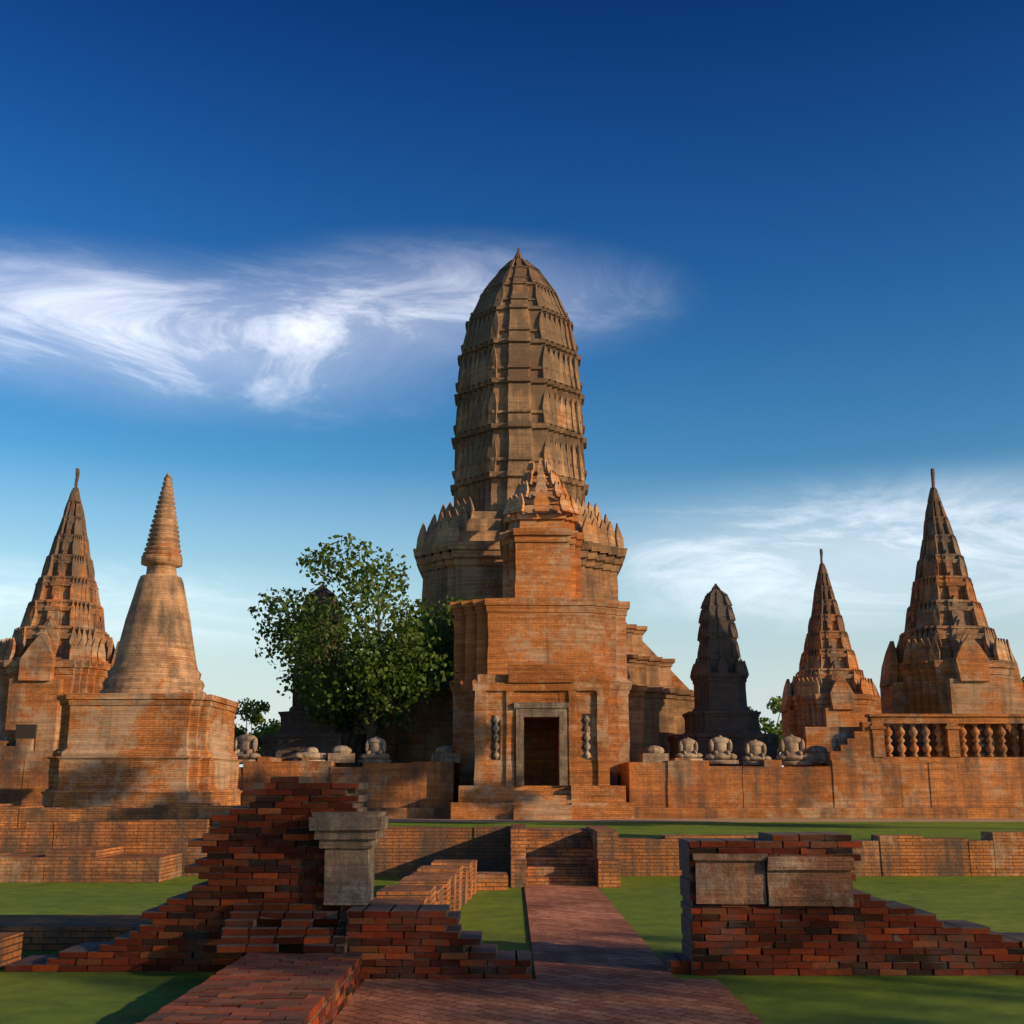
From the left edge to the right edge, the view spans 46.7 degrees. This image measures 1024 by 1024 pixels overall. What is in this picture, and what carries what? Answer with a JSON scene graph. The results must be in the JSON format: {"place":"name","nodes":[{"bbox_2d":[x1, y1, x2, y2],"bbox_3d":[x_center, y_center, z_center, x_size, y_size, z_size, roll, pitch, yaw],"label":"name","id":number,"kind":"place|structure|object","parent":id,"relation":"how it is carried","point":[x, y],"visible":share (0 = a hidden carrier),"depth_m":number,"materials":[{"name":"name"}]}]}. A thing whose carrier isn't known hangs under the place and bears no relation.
{"place":"outdoors","nodes":[
{"label":"outdoors","id":0,"kind":"place"},
{"bbox_2d":[0,876,1023,1023],"bbox_3d":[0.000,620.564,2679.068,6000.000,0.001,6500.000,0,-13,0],"label":"ground","id":1,"kind":"structure","parent":0,"point":[649,908],"depth_m":12.74,"materials":[{"name":"green plant"}]},
{"bbox_2d":[0,915,150,969],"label":"wall","id":2,"kind":"structure","parent":1,"relation":"on","point":[19,934],"depth_m":14.80,"materials":[{"name":"brick"}]},
{"bbox_2d":[212,812,228,824],"bbox_3d":[-6.763,7.664,27.396,0.350,1.390,0.260,0,-13,0],"label":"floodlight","id":3,"kind":"object","parent":1,"relation":"on","point":[215,822],"visible":0.26,"depth_m":27.40,"materials":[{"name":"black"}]},
{"bbox_2d":[0,802,1023,910],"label":"walls","id":4,"kind":"structure","parent":1,"relation":"on","point":[456,868],"depth_m":26.90,"materials":[{"name":"brown brick"}]},
{"bbox_2d":[4,776,1023,1023],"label":"bricks","id":5,"kind":"object","parent":1,"relation":"on","point":[260,985],"depth_m":12.91,"materials":[{"name":"red brick"}]},
{"bbox_2d":[308,811,388,904],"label":"stone pillar","id":6,"kind":"structure","parent":5,"relation":"on","point":[349,843],"depth_m":13.14,"materials":[{"name":"grey stone"}]},
{"bbox_2d":[692,853,854,906],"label":"stone blocks","id":7,"kind":"structure","parent":5,"relation":"on","point":[807,881],"depth_m":12.95,"materials":[{"name":"brown stone"}]},
{"bbox_2d":[0,0,1023,766],"label":"sky","id":8,"kind":"structure","parent":0,"point":[248,248],"materials":[{"name":"blue"}]},
{"bbox_2d":[331,885,763,1023],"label":"paving","id":9,"kind":"structure","parent":0,"point":[596,960],"depth_m":11.81,"materials":[{"name":"red brick"}]},
{"bbox_2d":[389,818,1023,839],"bbox_3d":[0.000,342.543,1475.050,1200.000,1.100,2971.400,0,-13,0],"label":"grass strip","id":10,"kind":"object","parent":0,"point":[867,830],"depth_m":41.66,"materials":[{"name":"green plant"}]},
{"bbox_2d":[41,693,241,808],"bbox_3d":[-13.794,9.447,45.029,6.185,4.683,6.188,0,-13,0],"label":"stupa base","id":11,"kind":"object","parent":10,"relation":"on","point":[144,750],"visible":0.81,"depth_m":42.60,"materials":[{"name":"orange brick"}]},
{"bbox_2d":[99,473,205,693],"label":"bell chedi","id":12,"kind":"structure","parent":11,"relation":"on","point":[155,652],"depth_m":45.22,"materials":[{"name":"brown stone"}]},
{"bbox_2d":[233,697,279,754],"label":"small tree","id":13,"kind":"object","parent":10,"relation":"on","point":[274,728],"depth_m":93.46,"materials":[{"name":"green plant"}]},
{"bbox_2d":[260,584,366,766],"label":"prang","id":14,"kind":"structure","parent":10,"relation":"on","point":[298,732],"depth_m":62.19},
{"bbox_2d":[247,533,472,745],"bbox_3d":[-7.261,8.385,61.537,13.357,14.150,12.434,0,-13,0],"label":"tree","id":15,"kind":"object","parent":10,"relation":"on","point":[356,666],"depth_m":59.66,"materials":[{"name":"green plant"}]},
{"bbox_2d":[0,756,1023,817],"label":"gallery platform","id":16,"kind":"structure","parent":10,"relation":"on","point":[679,788],"depth_m":52.61,"materials":[{"name":"brick"}]},
{"bbox_2d":[0,739,53,760],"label":"gallery wall","id":17,"kind":"structure","parent":16,"relation":"on","point":[22,749],"depth_m":53.10,"materials":[{"name":"brick"}]},
{"bbox_2d":[0,468,119,750],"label":"stupa","id":18,"kind":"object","parent":16,"relation":"on","point":[60,641],"visible":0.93,"depth_m":56.18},
{"bbox_2d":[0,731,849,765],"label":"buddha statues","id":19,"kind":"object","parent":16,"relation":"on","point":[246,746],"visible":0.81,"depth_m":54.06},
{"bbox_2d":[450,458,630,775],"bbox_3d":[1.399,4.944,64.417,9.023,18.396,13.124,0,-13,0],"label":"porch","id":20,"kind":"object","parent":16,"relation":"on","point":[541,611],"visible":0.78,"depth_m":58.11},
{"bbox_2d":[328,745,827,762],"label":"statue bases","id":21,"kind":"object","parent":16,"relation":"on","point":[446,753],"visible":0.98,"depth_m":53.87,"materials":[{"name":"stone"}]},
{"bbox_2d":[780,549,881,766],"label":"stupa","id":22,"kind":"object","parent":16,"relation":"on","point":[830,685],"visible":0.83,"depth_m":76.90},
{"bbox_2d":[803,714,1023,765],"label":"gallery wall","id":23,"kind":"structure","parent":16,"relation":"on","point":[865,741],"depth_m":53.31,"materials":[{"name":"brick"}]},
{"bbox_2d":[14,724,994,756],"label":"meru niches","id":24,"kind":"object","parent":23,"relation":"on","point":[25,731],"visible":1,"depth_m":53.55,"materials":[{"name":"brown brick"}]},
{"bbox_2d":[884,724,1020,756],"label":"balusters","id":25,"kind":"object","parent":23,"relation":"on","point":[939,747],"visible":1,"depth_m":53.37,"materials":[{"name":"stone"}]},
{"bbox_2d":[880,468,1023,756],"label":"temple tower","id":26,"kind":"structure","parent":16,"relation":"on","point":[951,653],"depth_m":56.22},
{"bbox_2d":[345,248,693,784],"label":"temple tower","id":27,"kind":"structure","parent":10,"relation":"on","point":[519,399],"depth_m":75.69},
{"bbox_2d":[451,664,634,819],"bbox_3d":[1.307,10.354,53.394,7.828,6.669,6.344,0,-13,0],"label":"entrance","id":28,"kind":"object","parent":10,"relation":"on","point":[494,791],"depth_m":52.02,"materials":[{"name":"orange brick"}]},
{"bbox_2d":[514,702,568,785],"bbox_3d":[1.303,10.189,52.062,2.407,3.573,0.568,0,-13,0],"label":"door frame","id":29,"kind":"object","parent":28,"relation":"attached to","point":[541,709],"visible":1,"depth_m":52.01,"materials":[{"name":"stone"}]},
{"bbox_2d":[491,714,591,759],"bbox_3d":[1.300,9.898,52.209,4.400,2.000,0.204,0,-13,0],"label":"wall recess","id":30,"kind":"object","parent":28,"relation":"attached to","point":[583,734],"visible":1,"depth_m":52.09,"materials":[{"name":"brown brick"}]},
{"bbox_2d":[493,715,590,758],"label":"slit balusters","id":31,"kind":"object","parent":28,"relation":"attached to","point":[587,754],"visible":1,"depth_m":52.03,"materials":[{"name":"stone"}]},
{"bbox_2d":[667,584,778,765],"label":"prang","id":32,"kind":"structure","parent":10,"relation":"on","point":[719,674],"depth_m":63.29,"materials":[{"name":"grey stone"}]},
{"bbox_2d":[749,696,781,754],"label":"tree","id":33,"kind":"object","parent":10,"relation":"on","point":[766,728],"depth_m":145.89,"materials":[{"name":"green plant"}]},
{"bbox_2d":[1020,677,1023,697],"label":"tree","id":34,"kind":"object","parent":10,"relation":"on","point":[1022,680],"visible":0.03,"depth_m":136.15,"materials":[{"name":"green plant"}]},
{"bbox_2d":[389,819,1023,821],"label":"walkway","id":35,"kind":"structure","parent":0,"point":[722,820],"depth_m":48.62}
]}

